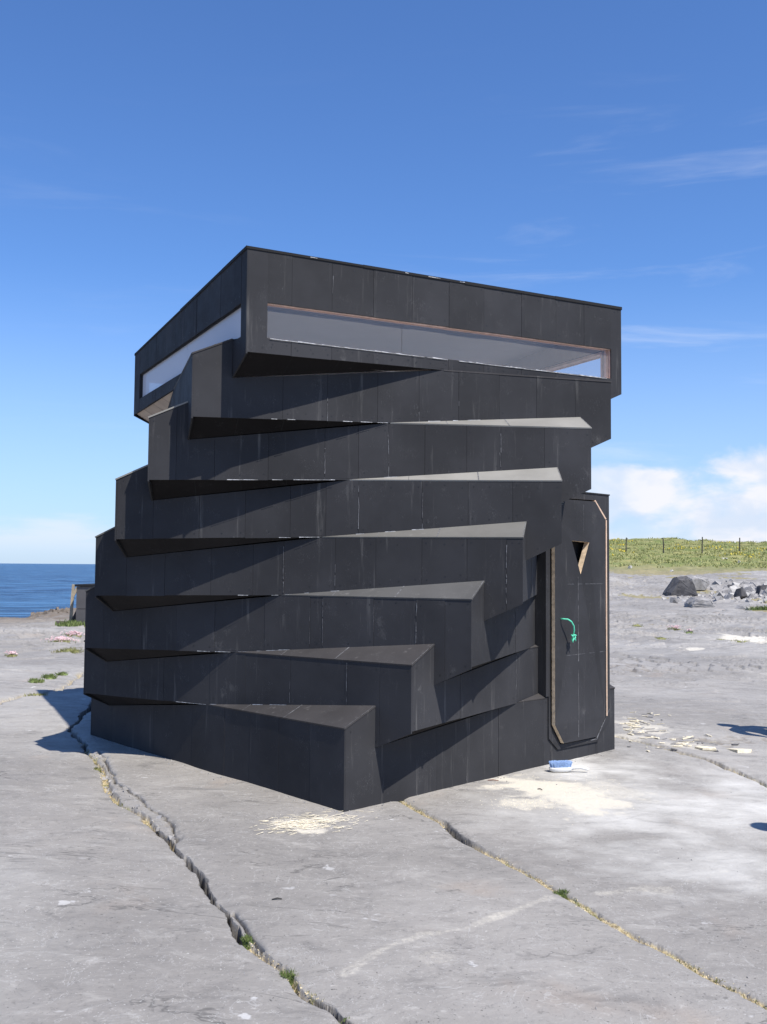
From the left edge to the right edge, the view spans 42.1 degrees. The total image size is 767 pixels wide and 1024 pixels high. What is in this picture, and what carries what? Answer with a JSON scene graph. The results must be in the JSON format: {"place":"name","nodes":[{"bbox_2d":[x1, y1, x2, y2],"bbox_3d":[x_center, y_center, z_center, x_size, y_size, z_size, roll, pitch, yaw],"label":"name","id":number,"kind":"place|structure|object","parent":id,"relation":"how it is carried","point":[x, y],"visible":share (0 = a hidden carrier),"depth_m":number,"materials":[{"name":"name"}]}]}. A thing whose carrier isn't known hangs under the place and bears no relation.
{"place":"outdoors","nodes":[
{"label":"outdoors","id":0,"kind":"place"},
{"bbox_2d":[0,563,94,617],"bbox_3d":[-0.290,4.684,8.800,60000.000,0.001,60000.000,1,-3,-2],"label":"sea","id":1,"kind":"structure","parent":0,"point":[26,590],"depth_m":191.63,"materials":[{"name":"liquid"}]},
{"bbox_2d":[5,679,750,1010],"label":"stone chips","id":2,"kind":"object","parent":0,"point":[749,994],"visible":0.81,"depth_m":6.82,"materials":[{"name":"grey stone"}]},
{"bbox_2d":[0,538,766,1023],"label":"ground","id":3,"kind":"structure","parent":0,"point":[88,926],"depth_m":5.42,"materials":[{"name":"stone"}]},
{"bbox_2d":[4,651,17,656],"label":"thrift clump","id":4,"kind":"object","parent":3,"relation":"on","point":[11,654],"visible":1,"depth_m":14.36,"materials":[{"name":"pink plant"}]},
{"bbox_2d":[23,692,47,695],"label":"weed clump","id":5,"kind":"object","parent":3,"relation":"on","point":[34,694],"visible":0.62,"depth_m":10.98,"materials":[{"name":"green plant"}]},
{"bbox_2d":[27,678,44,682],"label":"weed clump","id":6,"kind":"object","parent":3,"relation":"on","point":[34,680],"visible":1,"depth_m":11.90,"materials":[{"name":"green plant"}]},
{"bbox_2d":[40,673,57,678],"bbox_3d":[-4.119,2.024,12.270,0.222,0.076,0.205,-1,-3,26],"label":"weed clump","id":7,"kind":"object","parent":3,"relation":"on","point":[49,676],"visible":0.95,"depth_m":12.25,"materials":[{"name":"green plant"}]},
{"bbox_2d":[31,607,75,615],"bbox_3d":[-9.341,3.248,26.949,2.713,1.310,12.139,0,-3,17],"label":"shore rubble","id":8,"kind":"object","parent":3,"relation":"on","point":[66,609],"visible":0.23,"depth_m":27.42,"materials":[{"name":"grey stone"}]},
{"bbox_2d":[41,636,78,642],"bbox_3d":[-5.409,2.148,16.679,0.582,0.145,0.658,-1,-3,26],"label":"thrift clump","id":9,"kind":"object","parent":3,"relation":"on","point":[60,639],"visible":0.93,"depth_m":16.64,"materials":[{"name":"pink plant"}]},
{"bbox_2d":[55,671,67,675],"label":"weed clump","id":10,"kind":"object","parent":3,"relation":"on","point":[62,673],"visible":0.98,"depth_m":12.52,"materials":[{"name":"green plant"}]},
{"bbox_2d":[56,611,75,622],"bbox_3d":[-6.533,2.219,20.533,0.456,0.366,0.161,1,-3,-2],"label":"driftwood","id":11,"kind":"object","parent":3,"relation":"on","point":[74,617],"visible":0.18,"depth_m":20.53,"materials":[{"name":"grey wood"}]},
{"bbox_2d":[49,647,83,653],"bbox_3d":[-4.830,2.119,15.303,0.525,0.094,0.576,1,-3,-2],"label":"weed clump","id":12,"kind":"object","parent":3,"relation":"on","point":[74,650],"visible":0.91,"depth_m":15.21,"materials":[{"name":"green plant"}]},
{"bbox_2d":[55,619,84,626],"bbox_3d":[-6.283,2.246,20.042,0.637,0.210,0.751,1,-3,-2],"label":"weed clump","id":13,"kind":"object","parent":3,"relation":"on","point":[72,623],"visible":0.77,"depth_m":19.91,"materials":[{"name":"green plant"}]},
{"bbox_2d":[60,630,84,636],"bbox_3d":[-5.553,2.187,17.829,0.449,0.162,0.490,-2,-4,33],"label":"thrift clump","id":14,"kind":"object","parent":3,"relation":"on","point":[74,633],"visible":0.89,"depth_m":17.83,"materials":[{"name":"pink plant"}]},
{"bbox_2d":[69,584,76,620],"bbox_3d":[-6.410,1.978,20.599,0.182,0.963,0.068,1,-3,-12],"label":"timber post","id":15,"kind":"object","parent":3,"relation":"on","point":[73,591],"visible":0.7,"depth_m":20.58,"materials":[{"name":"brown wood"}]},
{"bbox_2d":[75,583,94,622],"bbox_3d":[-5.208,1.980,20.769,2.060,0.945,1.260,0,-3,4],"label":"dark cabin","id":16,"kind":"object","parent":3,"relation":"on","point":[80,601],"visible":0.14,"depth_m":20.24,"materials":[{"name":"grey wood"}]},
{"bbox_2d":[91,752,174,839],"bbox_3d":[-1.857,1.996,7.056,0.196,0.166,2.614,2,-3,-26],"label":"rubble","id":17,"kind":"object","parent":3,"relation":"on","point":[170,837],"visible":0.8,"depth_m":6.98,"materials":[{"name":"grey stone"}]},
{"bbox_2d":[241,933,253,950],"bbox_3d":[-0.615,1.929,4.443,0.085,0.072,0.090,-1,-3,24],"label":"weed clump","id":18,"kind":"object","parent":3,"relation":"on","point":[246,939],"visible":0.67,"depth_m":4.45,"materials":[{"name":"green plant"}]},
{"bbox_2d":[279,967,295,985],"bbox_3d":[-0.390,1.921,4.106,0.083,0.068,0.093,1,-3,-2],"label":"weed clump","id":19,"kind":"object","parent":3,"relation":"on","point":[288,976],"visible":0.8,"depth_m":4.09,"materials":[{"name":"green plant"}]},
{"bbox_2d":[254,809,376,834],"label":"wood shavings","id":20,"kind":"object","parent":3,"relation":"on","point":[304,825],"visible":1,"depth_m":6.32},
{"bbox_2d":[83,245,621,811],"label":"black tower","id":21,"kind":"structure","parent":3,"relation":"on","point":[351,553],"depth_m":7.44,"materials":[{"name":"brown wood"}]},
{"bbox_2d":[140,305,240,397],"bbox_3d":[-1.635,-1.280,8.347,0.082,0.284,3.034,2,-4,-27],"label":"window","id":22,"kind":"structure","parent":21,"relation":"in","point":[228,327],"depth_m":8.28,"materials":[{"name":"glass"}]},
{"bbox_2d":[268,303,609,377],"bbox_3d":[0.524,-1.289,7.704,3.101,0.294,0.082,2,-4,-27],"label":"window frame","id":23,"kind":"structure","parent":21,"relation":"in","point":[606,351],"depth_m":7.75,"materials":[{"name":"brown plastic"}]},
{"bbox_2d":[540,351,603,377],"bbox_3d":[1.190,-1.155,9.870,0.082,0.284,3.101,2,-4,-27],"label":"window","id":24,"kind":"structure","parent":21,"relation":"in","point":[600,355],"depth_m":8.78,"materials":[{"name":"grey glass"}]},
{"bbox_2d":[552,500,604,742],"bbox_3d":[1.714,0.925,8.571,0.150,2.060,0.830,-2,-4,38],"label":"door","id":25,"kind":"structure","parent":21,"relation":"in","point":[578,590],"depth_m":8.55,"materials":[{"name":"black wood"}]},
{"bbox_2d":[98,773,675,958],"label":"dry grass","id":26,"kind":"structure","parent":3,"relation":"on","point":[519,871],"depth_m":4.76,"materials":[{"name":"plant"}]},
{"bbox_2d":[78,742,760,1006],"bbox_3d":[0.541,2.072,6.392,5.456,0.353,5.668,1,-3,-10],"label":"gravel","id":27,"kind":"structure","parent":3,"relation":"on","point":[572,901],"depth_m":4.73,"materials":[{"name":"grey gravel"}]},
{"bbox_2d":[86,750,766,1009],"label":"moss","id":28,"kind":"object","parent":3,"relation":"on","point":[716,980],"visible":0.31,"depth_m":4.18,"materials":[{"name":"green plant"}]},
{"bbox_2d":[258,774,634,833],"bbox_3d":[0.702,2.023,6.853,3.161,0.050,1.439,4,-4,-44],"label":"sawdust","id":29,"kind":"object","parent":3,"relation":"on","point":[502,804],"visible":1,"depth_m":7.00,"materials":[{"name":"brown wood"}]},
{"bbox_2d":[552,887,569,899],"bbox_3d":[0.929,1.989,5.181,0.097,0.055,0.096,-2,-4,36],"label":"weed clump","id":30,"kind":"object","parent":3,"relation":"on","point":[561,893],"visible":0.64,"depth_m":5.18,"materials":[{"name":"green plant"}]},
{"bbox_2d":[549,760,588,771],"bbox_3d":[1.478,2.031,7.960,0.328,0.085,0.082,1,-3,-10],"label":"scrubbing brush","id":31,"kind":"object","parent":3,"relation":"on","point":[561,766],"visible":1,"depth_m":7.93,"materials":[{"name":"white plastic"}]},
{"bbox_2d":[620,712,715,750],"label":"splinters","id":32,"kind":"object","parent":3,"relation":"on","point":[634,724],"visible":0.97,"depth_m":9.75,"materials":[{"name":"brown wood"}]},
{"bbox_2d":[623,715,716,749],"bbox_3d":[2.815,2.168,9.895,0.837,0.071,1.892,0,-3,12],"label":"rubble","id":33,"kind":"object","parent":3,"relation":"on","point":[663,738],"visible":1,"depth_m":9.61,"materials":[{"name":"grey stone"}]},
{"bbox_2d":[667,625,680,630],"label":"thrift clump","id":34,"kind":"object","parent":3,"relation":"on","point":[675,626],"visible":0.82,"depth_m":24.68,"materials":[{"name":"pink plant"}]},
{"bbox_2d":[670,597,677,602],"bbox_3d":[10.734,3.284,36.874,0.337,0.258,0.328,1,-3,-2],"label":"rock","id":35,"kind":"object","parent":3,"relation":"on","point":[673,600],"visible":0.75,"depth_m":36.77,"materials":[{"name":"grey stone"}]},
{"bbox_2d":[662,576,697,595],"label":"boulder","id":36,"kind":"object","parent":3,"relation":"on","point":[681,585],"visible":0.87,"depth_m":41.22,"materials":[{"name":"stone"}]},
{"bbox_2d":[609,537,766,567],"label":"grass","id":37,"kind":"structure","parent":3,"relation":"on","point":[653,558],"depth_m":81.23,"materials":[{"name":"green plant"}]},
{"bbox_2d":[610,538,765,557],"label":"yellow flowers","id":38,"kind":"object","parent":3,"relation":"on","point":[698,547],"visible":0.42,"depth_m":89.67,"materials":[{"name":"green plant"}]},
{"bbox_2d":[620,537,766,552],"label":"wire fence","id":39,"kind":"object","parent":3,"relation":"on","point":[626,548],"visible":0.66,"depth_m":83.72,"materials":[{"name":"brown wood"}]},
{"bbox_2d":[688,576,709,589],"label":"boulder","id":40,"kind":"object","parent":3,"relation":"on","point":[701,583],"visible":0.66,"depth_m":44.44,"materials":[{"name":"grey stone"}]},
{"bbox_2d":[684,597,714,607],"bbox_3d":[10.950,3.143,34.581,0.932,0.378,1.018,1,-3,-2],"label":"boulder","id":41,"kind":"object","parent":3,"relation":"on","point":[697,602],"visible":0.88,"depth_m":34.10,"materials":[{"name":"grey stone"}]},
{"bbox_2d":[695,746,715,750],"bbox_3d":[2.930,2.150,9.066,0.185,0.027,0.149,0,-3,15],"label":"stone slab","id":42,"kind":"object","parent":3,"relation":"on","point":[705,748],"depth_m":9.04,"materials":[{"name":"beige stone"}]},
{"bbox_2d":[662,578,766,610],"bbox_3d":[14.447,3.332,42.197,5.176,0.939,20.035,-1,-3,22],"label":"rubble","id":43,"kind":"object","parent":3,"relation":"on","point":[746,586],"visible":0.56,"depth_m":41.59,"materials":[{"name":"grey stone"}]},
{"bbox_2d":[726,748,751,752],"bbox_3d":[3.243,2.168,9.038,0.208,0.053,0.195,1,-3,-2],"label":"stone slab","id":44,"kind":"object","parent":3,"relation":"on","point":[736,750],"depth_m":8.98,"materials":[{"name":"beige stone"}]},
{"bbox_2d":[733,588,747,598],"bbox_3d":[14.075,3.222,39.255,0.543,0.456,0.476,1,-3,-2],"label":"rock","id":45,"kind":"object","parent":3,"relation":"on","point":[741,593],"visible":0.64,"depth_m":39.11,"materials":[{"name":"stone"}]},
{"bbox_2d":[746,605,766,609],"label":"weed clump","id":46,"kind":"object","parent":3,"relation":"on","point":[758,608],"visible":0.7,"depth_m":32.56,"materials":[{"name":"green plant"}]},
{"bbox_2d":[756,585,766,593],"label":"rock","id":47,"kind":"object","parent":3,"relation":"on","point":[760,588],"visible":0.82,"depth_m":42.24,"materials":[{"name":"stone"}]},
{"bbox_2d":[0,0,766,563],"label":"sky","id":48,"kind":"structure","parent":0,"point":[609,152],"materials":[{"name":"blue"}]}
]}

